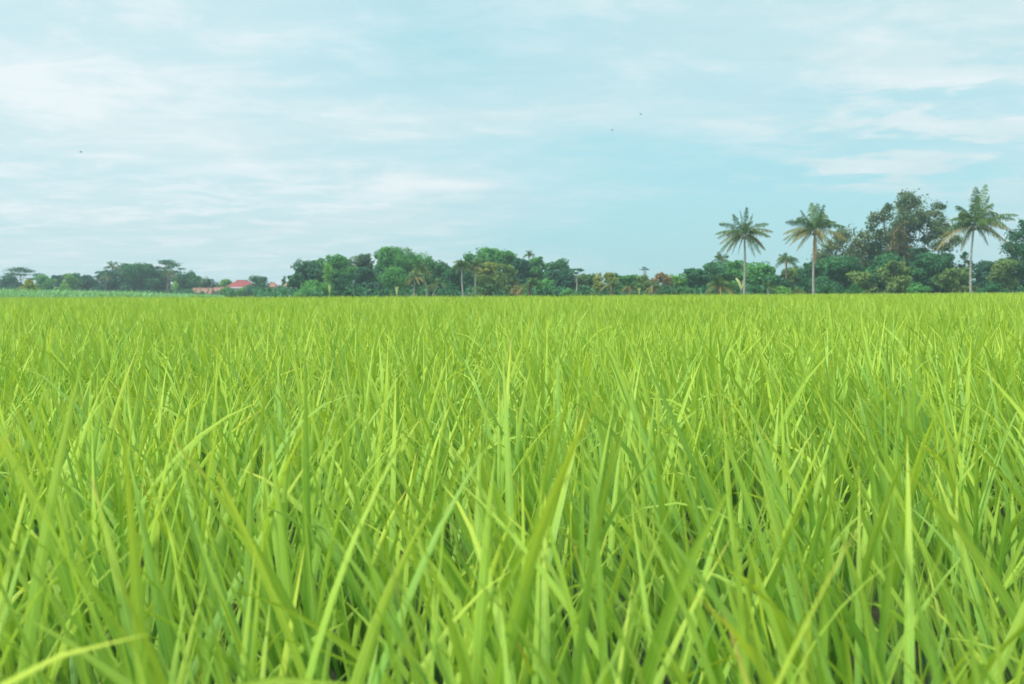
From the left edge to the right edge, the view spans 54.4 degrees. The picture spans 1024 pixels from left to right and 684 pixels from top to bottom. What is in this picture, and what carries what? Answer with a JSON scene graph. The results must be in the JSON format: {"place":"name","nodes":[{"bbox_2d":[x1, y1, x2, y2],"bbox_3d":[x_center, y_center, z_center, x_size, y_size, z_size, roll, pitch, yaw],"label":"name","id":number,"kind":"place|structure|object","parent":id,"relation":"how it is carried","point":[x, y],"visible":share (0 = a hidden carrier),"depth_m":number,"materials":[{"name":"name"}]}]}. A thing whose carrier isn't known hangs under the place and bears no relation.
{"place":"outdoors","nodes":[
{"label":"outdoors","id":0,"kind":"place"},
{"bbox_2d":[0,457,1022,683],"bbox_3d":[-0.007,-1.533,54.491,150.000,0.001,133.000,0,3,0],"label":"paddy mud","id":1,"kind":"structure","parent":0,"point":[875,614],"depth_m":3.57,"materials":[{"name":"brown soil"}]},
{"bbox_2d":[20,289,959,297],"bbox_3d":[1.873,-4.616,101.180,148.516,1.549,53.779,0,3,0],"label":"bund grass","id":2,"kind":"structure","parent":1,"relation":"on","point":[472,294],"depth_m":87.02,"materials":[{"name":"green plant"}]},
{"bbox_2d":[0,291,1023,683],"bbox_3d":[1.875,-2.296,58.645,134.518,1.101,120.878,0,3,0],"label":"rice crop","id":3,"kind":"object","parent":1,"relation":"on","point":[358,445],"visible":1,"depth_m":2.21,"materials":[{"name":"green plant"}]},
{"bbox_2d":[0,0,1023,292],"label":"sky","id":4,"kind":"structure","parent":0,"point":[233,140],"materials":[{"name":"blue"}]},
{"label":"ground","id":5,"kind":"structure","parent":0,"visible":0},
{"bbox_2d":[0,274,22,289],"bbox_3d":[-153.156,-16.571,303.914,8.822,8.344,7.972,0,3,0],"label":"tree","id":6,"kind":"object","parent":5,"relation":"on","point":[10,282],"visible":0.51,"depth_m":302.81,"materials":[{"name":"green plant"}]},
{"bbox_2d":[0,267,44,282],"bbox_3d":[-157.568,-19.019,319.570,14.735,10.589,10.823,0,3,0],"label":"umbrella tree","id":7,"kind":"object","parent":5,"relation":"on","point":[19,270],"visible":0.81,"depth_m":319.50,"materials":[{"name":"green plant"}]},
{"bbox_2d":[19,279,39,290],"bbox_3d":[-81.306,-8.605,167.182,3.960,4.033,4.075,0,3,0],"label":"shrub","id":8,"kind":"object","parent":5,"relation":"on","point":[28,284],"visible":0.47,"depth_m":166.44,"materials":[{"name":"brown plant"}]},
{"bbox_2d":[33,274,56,291],"bbox_3d":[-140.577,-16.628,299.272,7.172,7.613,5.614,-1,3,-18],"label":"tree","id":9,"kind":"object","parent":5,"relation":"on","point":[44,282],"visible":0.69,"depth_m":298.41,"materials":[{"name":"green plant"}]},
{"bbox_2d":[51,275,63,288],"bbox_3d":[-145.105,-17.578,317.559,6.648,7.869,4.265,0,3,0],"label":"tree","id":10,"kind":"object","parent":5,"relation":"on","point":[59,278],"visible":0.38,"depth_m":316.69,"materials":[{"name":"green plant"}]},
{"bbox_2d":[60,273,78,291],"bbox_3d":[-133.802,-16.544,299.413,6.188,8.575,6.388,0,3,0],"label":"tree","id":11,"kind":"object","parent":5,"relation":"on","point":[69,280],"visible":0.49,"depth_m":298.70,"materials":[{"name":"green plant"}]},
{"bbox_2d":[62,273,85,290],"bbox_3d":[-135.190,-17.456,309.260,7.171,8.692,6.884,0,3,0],"label":"tree","id":12,"kind":"object","parent":5,"relation":"on","point":[79,283],"visible":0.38,"depth_m":308.34,"materials":[{"name":"green plant"}]},
{"bbox_2d":[81,274,99,290],"bbox_3d":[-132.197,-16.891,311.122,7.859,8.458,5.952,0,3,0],"label":"tree","id":13,"kind":"object","parent":5,"relation":"on","point":[90,282],"visible":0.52,"depth_m":310.27,"materials":[{"name":"green plant"}]},
{"bbox_2d":[90,269,130,292],"bbox_3d":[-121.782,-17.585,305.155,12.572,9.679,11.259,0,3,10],"label":"tree","id":14,"kind":"object","parent":5,"relation":"on","point":[113,282],"visible":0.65,"depth_m":303.01,"materials":[{"name":"green plant"}]},
{"bbox_2d":[103,261,120,271],"bbox_3d":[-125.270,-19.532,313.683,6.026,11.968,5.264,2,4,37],"label":"palm","id":15,"kind":"object","parent":5,"relation":"on","point":[113,267],"visible":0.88,"depth_m":312.97,"materials":[{"name":"green plant"}]},
{"bbox_2d":[0,286,224,297],"bbox_3d":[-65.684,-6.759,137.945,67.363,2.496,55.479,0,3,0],"label":"cassava crop","id":16,"kind":"object","parent":5,"relation":"on","point":[13,293],"visible":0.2,"depth_m":118.30,"materials":[{"name":"green plant"}]},
{"bbox_2d":[116,262,160,292],"bbox_3d":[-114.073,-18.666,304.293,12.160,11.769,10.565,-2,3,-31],"label":"tree","id":17,"kind":"object","parent":5,"relation":"on","point":[136,274],"visible":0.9,"depth_m":302.39,"materials":[{"name":"green plant"}]},
{"bbox_2d":[147,269,171,293],"bbox_3d":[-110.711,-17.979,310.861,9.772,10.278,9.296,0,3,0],"label":"tree","id":18,"kind":"object","parent":5,"relation":"on","point":[163,284],"visible":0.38,"depth_m":309.52,"materials":[{"name":"green plant"}]},
{"bbox_2d":[153,259,185,290],"bbox_3d":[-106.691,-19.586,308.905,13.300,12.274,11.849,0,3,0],"label":"umbrella tree","id":19,"kind":"object","parent":5,"relation":"on","point":[169,263],"visible":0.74,"depth_m":308.00,"materials":[{"name":"green plant"}]},
{"bbox_2d":[160,268,178,292],"bbox_3d":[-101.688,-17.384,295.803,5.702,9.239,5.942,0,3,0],"label":"palm","id":20,"kind":"object","parent":5,"relation":"on","point":[167,272],"visible":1,"depth_m":295.30,"materials":[{"name":"green plant"}]},
{"bbox_2d":[171,270,199,293],"bbox_3d":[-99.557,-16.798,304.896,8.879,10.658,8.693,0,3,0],"label":"tree","id":21,"kind":"object","parent":5,"relation":"on","point":[187,280],"visible":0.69,"depth_m":302.76,"materials":[{"name":"green plant"}]},
{"bbox_2d":[192,288,216,294],"bbox_3d":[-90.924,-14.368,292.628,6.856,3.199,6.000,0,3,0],"label":"house","id":22,"kind":"structure","parent":5,"relation":"on","point":[212,291],"depth_m":291.84,"materials":[{"name":"pink paint"}]},
{"bbox_2d":[198,276,218,287],"bbox_3d":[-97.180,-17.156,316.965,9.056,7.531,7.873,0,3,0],"label":"tree","id":23,"kind":"object","parent":5,"relation":"on","point":[205,282],"visible":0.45,"depth_m":316.10,"materials":[{"name":"green plant"}]},
{"bbox_2d":[217,279,232,286],"bbox_3d":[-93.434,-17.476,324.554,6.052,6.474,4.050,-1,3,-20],"label":"tree","id":24,"kind":"object","parent":5,"relation":"on","point":[225,282],"visible":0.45,"depth_m":323.66,"materials":[{"name":"green plant"}]},
{"bbox_2d":[222,286,234,296],"bbox_3d":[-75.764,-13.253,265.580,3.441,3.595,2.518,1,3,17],"label":"shrub","id":25,"kind":"object","parent":5,"relation":"on","point":[228,290],"visible":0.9,"depth_m":265.29,"materials":[{"name":"green plant"}]},
{"bbox_2d":[226,280,252,297],"bbox_3d":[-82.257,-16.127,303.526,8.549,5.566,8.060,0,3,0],"label":"house","id":26,"kind":"structure","parent":5,"relation":"on","point":[236,285],"depth_m":301.07,"materials":[{"name":"red paint"}]},
{"bbox_2d":[244,275,270,292],"bbox_3d":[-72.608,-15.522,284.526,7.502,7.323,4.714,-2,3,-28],"label":"tree","id":27,"kind":"object","parent":5,"relation":"on","point":[261,280],"visible":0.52,"depth_m":283.81,"materials":[{"name":"green plant"}]},
{"bbox_2d":[286,273,304,293],"bbox_3d":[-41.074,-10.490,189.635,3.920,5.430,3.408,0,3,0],"label":"tree","id":28,"kind":"object","parent":5,"relation":"on","point":[297,277],"visible":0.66,"depth_m":189.17,"materials":[{"name":"green plant"}]},
{"bbox_2d":[290,258,322,295],"bbox_3d":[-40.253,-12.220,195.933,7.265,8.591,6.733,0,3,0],"label":"tree","id":29,"kind":"object","parent":5,"relation":"on","point":[307,270],"visible":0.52,"depth_m":194.25,"materials":[{"name":"green plant"}]},
{"bbox_2d":[292,279,331,297],"bbox_3d":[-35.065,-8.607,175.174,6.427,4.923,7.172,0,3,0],"label":"shrub","id":30,"kind":"object","parent":5,"relation":"on","point":[311,285],"visible":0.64,"depth_m":173.68,"materials":[{"name":"green plant"}]},
{"bbox_2d":[321,263,334,295],"bbox_3d":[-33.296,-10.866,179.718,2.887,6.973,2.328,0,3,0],"label":"tree","id":31,"kind":"object","parent":5,"relation":"on","point":[326,277],"visible":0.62,"depth_m":179.43,"materials":[{"name":"green plant"}]},
{"bbox_2d":[321,253,358,297],"bbox_3d":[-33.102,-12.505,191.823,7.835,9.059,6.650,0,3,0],"label":"tree","id":32,"kind":"object","parent":5,"relation":"on","point":[339,263],"visible":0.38,"depth_m":190.11,"materials":[{"name":"green plant"}]},
{"bbox_2d":[331,272,363,296],"bbox_3d":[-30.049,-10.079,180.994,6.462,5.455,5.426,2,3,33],"label":"tree","id":33,"kind":"object","parent":5,"relation":"on","point":[342,281],"visible":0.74,"depth_m":180.13,"materials":[{"name":"green plant"}]},
{"bbox_2d":[349,253,374,283],"bbox_3d":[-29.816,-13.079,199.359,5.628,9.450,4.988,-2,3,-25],"label":"tree","id":34,"kind":"object","parent":5,"relation":"on","point":[364,260],"visible":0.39,"depth_m":198.25,"materials":[{"name":"green plant"}]},
{"bbox_2d":[349,266,388,297],"bbox_3d":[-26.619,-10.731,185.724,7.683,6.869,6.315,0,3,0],"label":"tree","id":35,"kind":"object","parent":5,"relation":"on","point":[363,274],"visible":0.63,"depth_m":184.72,"materials":[{"name":"green plant"}]},
{"bbox_2d":[369,246,408,297],"bbox_3d":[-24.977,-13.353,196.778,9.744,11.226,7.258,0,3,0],"label":"tree","id":36,"kind":"object","parent":5,"relation":"on","point":[384,256],"visible":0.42,"depth_m":195.13,"materials":[{"name":"green plant"}]},
{"bbox_2d":[374,264,412,296],"bbox_3d":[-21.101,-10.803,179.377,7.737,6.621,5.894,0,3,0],"label":"bamboo clump","id":37,"kind":"object","parent":5,"relation":"on","point":[391,278],"visible":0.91,"depth_m":178.70,"materials":[{"name":"plant"}]},
{"bbox_2d":[393,247,424,296],"bbox_3d":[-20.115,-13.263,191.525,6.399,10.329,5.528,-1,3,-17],"label":"bamboo clump","id":38,"kind":"object","parent":5,"relation":"on","point":[407,261],"visible":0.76,"depth_m":190.68,"materials":[{"name":"plant"}]},
{"bbox_2d":[403,271,425,294],"bbox_3d":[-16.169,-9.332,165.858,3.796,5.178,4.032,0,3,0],"label":"coconut palm","id":39,"kind":"object","parent":5,"relation":"on","point":[417,277],"visible":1,"depth_m":165.31,"materials":[{"name":"green plant"}]},
{"bbox_2d":[408,261,432,296],"bbox_3d":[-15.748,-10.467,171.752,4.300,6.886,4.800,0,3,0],"label":"coconut palm","id":40,"kind":"object","parent":5,"relation":"on","point":[419,267],"visible":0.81,"depth_m":171.34,"materials":[{"name":"green plant"}]},
{"bbox_2d":[410,251,438,297],"bbox_3d":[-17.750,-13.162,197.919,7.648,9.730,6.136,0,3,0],"label":"tree","id":41,"kind":"object","parent":5,"relation":"on","point":[427,259],"visible":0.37,"depth_m":196.25,"materials":[{"name":"green plant"}]},
{"bbox_2d":[422,259,451,297],"bbox_3d":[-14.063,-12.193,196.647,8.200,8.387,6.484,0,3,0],"label":"tree","id":42,"kind":"object","parent":5,"relation":"on","point":[438,267],"visible":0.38,"depth_m":195.37,"materials":[{"name":"green plant"}]},
{"bbox_2d":[426,277,447,296],"bbox_3d":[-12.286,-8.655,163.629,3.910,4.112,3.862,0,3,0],"label":"coconut palm","id":43,"kind":"object","parent":5,"relation":"on","point":[437,282],"visible":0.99,"depth_m":163.63,"materials":[{"name":"green plant"}]},
{"bbox_2d":[441,266,474,296],"bbox_3d":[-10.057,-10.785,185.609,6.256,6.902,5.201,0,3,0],"label":"tree","id":44,"kind":"object","parent":5,"relation":"on","point":[455,278],"visible":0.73,"depth_m":184.46,"materials":[{"name":"green plant"}]},
{"bbox_2d":[450,259,476,296],"bbox_3d":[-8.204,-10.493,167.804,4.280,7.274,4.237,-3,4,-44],"label":"coconut palm","id":45,"kind":"object","parent":5,"relation":"on","point":[461,263],"visible":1,"depth_m":167.50,"materials":[{"name":"green plant"}]},
{"bbox_2d":[464,258,485,291],"bbox_3d":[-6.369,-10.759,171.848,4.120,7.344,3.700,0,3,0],"label":"coconut palm","id":46,"kind":"object","parent":5,"relation":"on","point":[476,264],"visible":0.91,"depth_m":171.26,"materials":[{"name":"green plant"}]},
{"bbox_2d":[463,251,490,296],"bbox_3d":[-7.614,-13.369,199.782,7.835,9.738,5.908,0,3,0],"label":"tree","id":47,"kind":"object","parent":5,"relation":"on","point":[467,257],"visible":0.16,"depth_m":198.58,"materials":[{"name":"green plant"}]},
{"bbox_2d":[469,246,499,288],"bbox_3d":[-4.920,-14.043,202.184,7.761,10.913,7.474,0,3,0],"label":"tree","id":48,"kind":"object","parent":5,"relation":"on","point":[488,253],"visible":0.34,"depth_m":201.03,"materials":[{"name":"green plant"}]},
{"bbox_2d":[476,261,498,296],"bbox_3d":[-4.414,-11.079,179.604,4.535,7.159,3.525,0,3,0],"label":"tree","id":49,"kind":"object","parent":5,"relation":"on","point":[489,265],"visible":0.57,"depth_m":179.08,"materials":[{"name":"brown plant"}]},
{"bbox_2d":[472,274,511,296],"bbox_3d":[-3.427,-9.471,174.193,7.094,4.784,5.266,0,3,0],"label":"tree","id":50,"kind":"object","parent":5,"relation":"on","point":[485,281],"visible":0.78,"depth_m":172.85,"materials":[{"name":"green plant"}]},
{"bbox_2d":[492,248,517,292],"bbox_3d":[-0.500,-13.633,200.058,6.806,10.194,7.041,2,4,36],"label":"tree","id":51,"kind":"object","parent":5,"relation":"on","point":[507,257],"visible":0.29,"depth_m":198.37,"materials":[{"name":"green plant"}]},
{"bbox_2d":[494,263,519,296],"bbox_3d":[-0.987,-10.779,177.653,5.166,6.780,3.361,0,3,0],"label":"tree","id":52,"kind":"object","parent":5,"relation":"on","point":[510,273],"visible":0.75,"depth_m":177.29,"materials":[{"name":"green plant"}]},
{"bbox_2d":[508,258,532,295],"bbox_3d":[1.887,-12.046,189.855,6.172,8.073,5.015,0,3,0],"label":"tree","id":53,"kind":"object","parent":5,"relation":"on","point":[523,268],"visible":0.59,"depth_m":188.86,"materials":[{"name":"green plant"}]},
{"bbox_2d":[515,277,544,295],"bbox_3d":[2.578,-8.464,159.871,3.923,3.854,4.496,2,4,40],"label":"oil palm","id":54,"kind":"object","parent":5,"relation":"on","point":[534,283],"visible":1,"depth_m":159.57,"materials":[{"name":"green plant"}]},
{"bbox_2d":[48,283,1023,297],"bbox_3d":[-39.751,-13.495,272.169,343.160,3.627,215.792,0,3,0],"label":"undergrowth","id":55,"kind":"object","parent":5,"relation":"on","point":[282,290],"visible":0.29,"depth_m":173.22,"materials":[{"name":"green plant"}]},
{"bbox_2d":[528,256,547,292],"bbox_3d":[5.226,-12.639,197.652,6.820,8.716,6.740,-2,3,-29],"label":"tree","id":56,"kind":"object","parent":5,"relation":"on","point":[535,271],"visible":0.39,"depth_m":195.43,"materials":[{"name":"green plant"}]},
{"bbox_2d":[524,278,555,296],"bbox_3d":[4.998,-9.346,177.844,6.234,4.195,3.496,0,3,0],"label":"tree","id":57,"kind":"object","parent":5,"relation":"on","point":[545,282],"visible":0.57,"depth_m":177.43,"materials":[{"name":"green plant"}]},
{"bbox_2d":[544,258,572,272],"bbox_3d":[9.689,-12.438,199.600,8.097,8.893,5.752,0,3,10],"label":"tree","id":58,"kind":"object","parent":5,"relation":"on","point":[560,264],"visible":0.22,"depth_m":198.60,"materials":[{"name":"green plant"}]},
{"bbox_2d":[546,268,575,296],"bbox_3d":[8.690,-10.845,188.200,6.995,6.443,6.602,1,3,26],"label":"tree","id":59,"kind":"object","parent":5,"relation":"on","point":[564,277],"visible":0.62,"depth_m":186.59,"materials":[{"name":"green plant"}]},
{"bbox_2d":[560,288,582,296],"bbox_3d":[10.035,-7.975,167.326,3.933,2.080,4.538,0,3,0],"label":"shrub","id":60,"kind":"object","parent":5,"relation":"on","point":[568,292],"visible":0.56,"depth_m":166.86,"materials":[{"name":"green plant"}]},
{"bbox_2d":[568,268,586,292],"bbox_3d":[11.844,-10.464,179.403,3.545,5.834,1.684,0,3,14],"label":"umbrella tree","id":61,"kind":"object","parent":5,"relation":"on","point":[579,270],"visible":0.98,"depth_m":179.27,"materials":[{"name":"green plant"}]},
{"bbox_2d":[573,273,602,295],"bbox_3d":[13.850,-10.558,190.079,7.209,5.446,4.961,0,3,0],"label":"tree","id":62,"kind":"object","parent":5,"relation":"on","point":[588,280],"visible":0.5,"depth_m":188.64,"materials":[{"name":"green plant"}]},
{"bbox_2d":[590,272,620,295],"bbox_3d":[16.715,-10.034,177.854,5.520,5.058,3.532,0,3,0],"label":"tree","id":63,"kind":"object","parent":5,"relation":"on","point":[608,276],"visible":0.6,"depth_m":177.45,"materials":[{"name":"green plant"}]},
{"bbox_2d":[600,279,623,295],"bbox_3d":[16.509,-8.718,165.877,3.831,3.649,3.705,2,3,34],"label":"oil palm","id":64,"kind":"object","parent":5,"relation":"on","point":[611,285],"visible":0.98,"depth_m":165.58,"materials":[{"name":"green plant"}]},
{"bbox_2d":[613,274,638,294],"bbox_3d":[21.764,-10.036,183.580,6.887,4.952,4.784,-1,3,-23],"label":"tree","id":65,"kind":"object","parent":5,"relation":"on","point":[631,279],"visible":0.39,"depth_m":182.72,"materials":[{"name":"green plant"}]},
{"bbox_2d":[621,281,638,294],"bbox_3d":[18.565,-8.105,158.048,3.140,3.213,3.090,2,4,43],"label":"oil palm","id":66,"kind":"object","parent":5,"relation":"on","point":[629,287],"visible":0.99,"depth_m":157.66,"materials":[{"name":"green plant"}]},
{"bbox_2d":[635,275,652,295],"bbox_3d":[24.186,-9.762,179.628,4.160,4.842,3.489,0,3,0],"label":"tree","id":67,"kind":"object","parent":5,"relation":"on","point":[641,279],"visible":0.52,"depth_m":178.98,"materials":[{"name":"green plant"}]},
{"bbox_2d":[643,280,663,294],"bbox_3d":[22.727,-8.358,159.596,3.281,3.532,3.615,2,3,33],"label":"oil palm","id":68,"kind":"object","parent":5,"relation":"on","point":[654,286],"visible":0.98,"depth_m":159.56,"materials":[{"name":"green plant"}]},
{"bbox_2d":[650,272,673,293],"bbox_3d":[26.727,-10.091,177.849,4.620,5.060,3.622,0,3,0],"label":"tree","id":69,"kind":"object","parent":5,"relation":"on","point":[663,278],"visible":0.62,"depth_m":177.42,"materials":[{"name":"brown plant"}]},
{"bbox_2d":[655,285,672,295],"bbox_3d":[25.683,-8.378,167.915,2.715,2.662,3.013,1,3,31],"label":"shrub","id":70,"kind":"object","parent":5,"relation":"on","point":[666,291],"visible":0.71,"depth_m":167.33,"materials":[{"name":"green plant"}]},
{"bbox_2d":[669,274,692,294],"bbox_3d":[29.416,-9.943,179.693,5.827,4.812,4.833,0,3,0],"label":"tree","id":71,"kind":"object","parent":5,"relation":"on","point":[678,281],"visible":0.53,"depth_m":178.50,"materials":[{"name":"green plant"}]},
{"bbox_2d":[684,268,711,294],"bbox_3d":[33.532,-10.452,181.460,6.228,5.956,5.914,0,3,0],"label":"tree","id":72,"kind":"object","parent":5,"relation":"on","point":[698,277],"visible":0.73,"depth_m":180.68,"materials":[{"name":"green plant"}]},
{"bbox_2d":[702,261,733,293],"bbox_3d":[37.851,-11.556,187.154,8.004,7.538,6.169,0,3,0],"label":"tree","id":73,"kind":"object","parent":5,"relation":"on","point":[714,268],"visible":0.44,"depth_m":186.42,"materials":[{"name":"green plant"}]},
{"bbox_2d":[711,252,728,262],"bbox_3d":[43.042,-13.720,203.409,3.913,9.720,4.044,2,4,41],"label":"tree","id":74,"kind":"object","parent":5,"relation":"on","point":[719,257],"visible":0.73,"depth_m":203.32,"materials":[{"name":"green plant"}]},
{"bbox_2d":[705,274,737,294],"bbox_3d":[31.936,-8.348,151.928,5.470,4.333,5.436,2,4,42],"label":"oil palm","id":75,"kind":"object","parent":5,"relation":"on","point":[719,283],"visible":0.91,"depth_m":151.40,"materials":[{"name":"green plant"}]},
{"bbox_2d":[723,260,753,294],"bbox_3d":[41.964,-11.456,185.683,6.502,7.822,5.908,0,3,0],"label":"tree","id":76,"kind":"object","parent":5,"relation":"on","point":[736,268],"visible":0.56,"depth_m":184.63,"materials":[{"name":"green plant"}]},
{"bbox_2d":[715,207,772,293],"bbox_3d":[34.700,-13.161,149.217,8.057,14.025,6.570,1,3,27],"label":"coconut palm","id":77,"kind":"object","parent":5,"relation":"on","point":[743,231],"visible":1,"depth_m":149.22,"materials":[{"name":"green plant"}]},
{"bbox_2d":[747,286,762,294],"bbox_3d":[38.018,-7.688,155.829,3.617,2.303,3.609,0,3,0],"label":"shrub","id":78,"kind":"object","parent":5,"relation":"on","point":[754,289],"visible":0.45,"depth_m":154.92,"materials":[{"name":"green plant"}]},
{"bbox_2d":[741,261,775,290],"bbox_3d":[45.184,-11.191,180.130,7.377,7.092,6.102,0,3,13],"label":"tree","id":79,"kind":"object","parent":5,"relation":"on","point":[756,273],"visible":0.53,"depth_m":178.96,"materials":[{"name":"green plant"}]},
{"bbox_2d":[761,280,777,294],"bbox_3d":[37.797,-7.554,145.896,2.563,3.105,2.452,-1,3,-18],"label":"young palm","id":80,"kind":"object","parent":5,"relation":"on","point":[768,288],"visible":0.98,"depth_m":145.66,"materials":[{"name":"green plant"}]},
{"bbox_2d":[761,275,789,294],"bbox_3d":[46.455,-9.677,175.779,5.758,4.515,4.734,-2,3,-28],"label":"tree","id":81,"kind":"object","parent":5,"relation":"on","point":[776,280],"visible":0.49,"depth_m":174.80,"materials":[{"name":"green plant"}]},
{"bbox_2d":[774,286,791,294],"bbox_3d":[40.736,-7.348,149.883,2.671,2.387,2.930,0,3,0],"label":"shrub","id":82,"kind":"object","parent":5,"relation":"on","point":[783,290],"visible":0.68,"depth_m":149.25,"materials":[{"name":"green plant"}]},
{"bbox_2d":[774,252,798,279],"bbox_3d":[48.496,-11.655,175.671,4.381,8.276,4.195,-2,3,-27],"label":"palm","id":83,"kind":"object","parent":5,"relation":"on","point":[785,259],"visible":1,"depth_m":175.39,"materials":[{"name":"green plant"}]},
{"bbox_2d":[780,266,807,292],"bbox_3d":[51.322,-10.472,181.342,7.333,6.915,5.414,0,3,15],"label":"tree","id":84,"kind":"object","parent":5,"relation":"on","point":[793,275],"visible":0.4,"depth_m":180.60,"materials":[{"name":"green plant"}]},
{"bbox_2d":[791,262,820,293],"bbox_3d":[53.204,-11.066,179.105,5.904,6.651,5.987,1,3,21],"label":"tree","id":85,"kind":"object","parent":5,"relation":"on","point":[805,278],"visible":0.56,"depth_m":178.65,"materials":[{"name":"green plant"}]},
{"bbox_2d":[782,203,846,294],"bbox_3d":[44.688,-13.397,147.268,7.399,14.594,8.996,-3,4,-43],"label":"coconut palm","id":86,"kind":"object","parent":5,"relation":"on","point":[816,224],"visible":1,"depth_m":147.11,"materials":[{"name":"green plant"}]},
{"bbox_2d":[818,285,837,294],"bbox_3d":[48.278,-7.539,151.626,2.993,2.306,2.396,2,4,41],"label":"shrub","id":87,"kind":"object","parent":5,"relation":"on","point":[825,289],"visible":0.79,"depth_m":151.21,"materials":[{"name":"green plant"}]},
{"bbox_2d":[809,255,861,294],"bbox_3d":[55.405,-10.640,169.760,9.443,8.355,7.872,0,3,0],"label":"tree","id":88,"kind":"object","parent":5,"relation":"on","point":[834,270],"visible":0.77,"depth_m":168.30,"materials":[{"name":"green plant"}]},
{"bbox_2d":[807,222,873,269],"bbox_3d":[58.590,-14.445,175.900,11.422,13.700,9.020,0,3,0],"label":"tree","id":89,"kind":"object","parent":5,"relation":"on","point":[859,251],"visible":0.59,"depth_m":175.37,"materials":[{"name":"green plant"}]},
{"bbox_2d":[843,284,862,293],"bbox_3d":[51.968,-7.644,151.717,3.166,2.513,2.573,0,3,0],"label":"shrub","id":90,"kind":"object","parent":5,"relation":"on","point":[853,288],"visible":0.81,"depth_m":151.35,"materials":[{"name":"green plant"}]},
{"bbox_2d":[845,270,880,293],"bbox_3d":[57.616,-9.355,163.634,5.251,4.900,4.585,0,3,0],"label":"tree","id":91,"kind":"object","parent":5,"relation":"on","point":[861,279],"visible":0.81,"depth_m":163.00,"materials":[{"name":"green plant"}]},
{"bbox_2d":[866,248,888,266],"bbox_3d":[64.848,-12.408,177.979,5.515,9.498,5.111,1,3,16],"label":"tree","id":92,"kind":"object","parent":5,"relation":"on","point":[871,258],"visible":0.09,"depth_m":176.88,"materials":[{"name":"green plant"}]},
{"bbox_2d":[865,251,914,293],"bbox_3d":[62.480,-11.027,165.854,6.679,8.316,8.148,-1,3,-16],"label":"tree","id":93,"kind":"object","parent":5,"relation":"on","point":[881,260],"visible":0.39,"depth_m":164.89,"materials":[{"name":"green plant"}]},
{"bbox_2d":[874,260,914,293],"bbox_3d":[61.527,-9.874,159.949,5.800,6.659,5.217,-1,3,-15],"label":"tree","id":94,"kind":"object","parent":5,"relation":"on","point":[899,281],"visible":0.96,"depth_m":158.97,"materials":[{"name":"green plant"}]},
{"bbox_2d":[887,221,911,293],"bbox_3d":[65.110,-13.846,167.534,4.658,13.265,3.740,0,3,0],"label":"tree","id":95,"kind":"object","parent":5,"relation":"on","point":[897,232],"visible":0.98,"depth_m":167.10,"materials":[{"name":"green plant"}]},
{"bbox_2d":[899,246,927,279],"bbox_3d":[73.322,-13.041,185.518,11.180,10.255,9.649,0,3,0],"label":"tree","id":96,"kind":"object","parent":5,"relation":"on","point":[912,265],"visible":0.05,"depth_m":184.43,"materials":[{"name":"green plant"}]},
{"bbox_2d":[864,188,965,275],"bbox_3d":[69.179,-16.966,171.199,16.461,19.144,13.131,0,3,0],"label":"tree","id":97,"kind":"object","parent":5,"relation":"on","point":[907,204],"visible":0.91,"depth_m":170.98,"materials":[{"name":"green plant"}]},
{"bbox_2d":[906,282,933,293],"bbox_3d":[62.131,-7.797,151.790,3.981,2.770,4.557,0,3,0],"label":"shrub","id":98,"kind":"object","parent":5,"relation":"on","point":[919,288],"visible":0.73,"depth_m":150.56,"materials":[{"name":"green plant"}]},
{"bbox_2d":[908,251,949,293],"bbox_3d":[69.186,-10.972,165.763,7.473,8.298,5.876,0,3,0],"label":"tree","id":99,"kind":"object","parent":5,"relation":"on","point":[930,264],"visible":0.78,"depth_m":164.23,"materials":[{"name":"green plant"}]},
{"bbox_2d":[935,253,959,289],"bbox_3d":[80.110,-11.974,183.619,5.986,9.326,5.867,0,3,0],"label":"tree","id":100,"kind":"object","parent":5,"relation":"on","point":[952,263],"visible":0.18,"depth_m":182.95,"materials":[{"name":"green plant"}]},
{"bbox_2d":[932,266,977,292],"bbox_3d":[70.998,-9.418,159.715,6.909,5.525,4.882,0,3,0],"label":"tree","id":101,"kind":"object","parent":5,"relation":"on","point":[953,279],"visible":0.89,"depth_m":158.99,"materials":[{"name":"green plant"}]},
{"bbox_2d":[949,251,972,285],"bbox_3d":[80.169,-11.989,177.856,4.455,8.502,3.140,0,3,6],"label":"tree","id":102,"kind":"object","parent":5,"relation":"on","point":[963,255],"visible":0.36,"depth_m":177.62,"materials":[{"name":"green plant"}]},
{"bbox_2d":[936,184,1017,292],"bbox_3d":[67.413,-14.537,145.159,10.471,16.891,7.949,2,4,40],"label":"coconut palm","id":103,"kind":"object","parent":5,"relation":"on","point":[966,218],"visible":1,"depth_m":144.96,"materials":[{"name":"green plant"}]},
{"bbox_2d":[967,259,994,291],"bbox_3d":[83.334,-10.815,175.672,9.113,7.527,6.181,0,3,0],"label":"tree","id":104,"kind":"object","parent":5,"relation":"on","point":[982,270],"visible":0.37,"depth_m":174.61,"materials":[{"name":"green plant"}]},
{"bbox_2d":[976,281,1007,292],"bbox_3d":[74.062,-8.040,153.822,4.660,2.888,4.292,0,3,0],"label":"shrub","id":105,"kind":"object","parent":5,"relation":"on","point":[992,287],"visible":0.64,"depth_m":152.60,"materials":[{"name":"green plant"}]},
{"bbox_2d":[985,258,1022,292],"bbox_3d":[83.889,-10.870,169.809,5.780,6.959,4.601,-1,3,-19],"label":"tree","id":106,"kind":"object","parent":5,"relation":"on","point":[1001,268],"visible":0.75,"depth_m":168.82,"materials":[{"name":"green plant"}]},
{"bbox_2d":[990,218,1023,292],"bbox_3d":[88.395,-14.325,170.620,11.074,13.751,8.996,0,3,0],"label":"tree","id":107,"kind":"object","parent":5,"relation":"on","point":[1016,252],"visible":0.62,"depth_m":170.75,"materials":[{"name":"green plant"}]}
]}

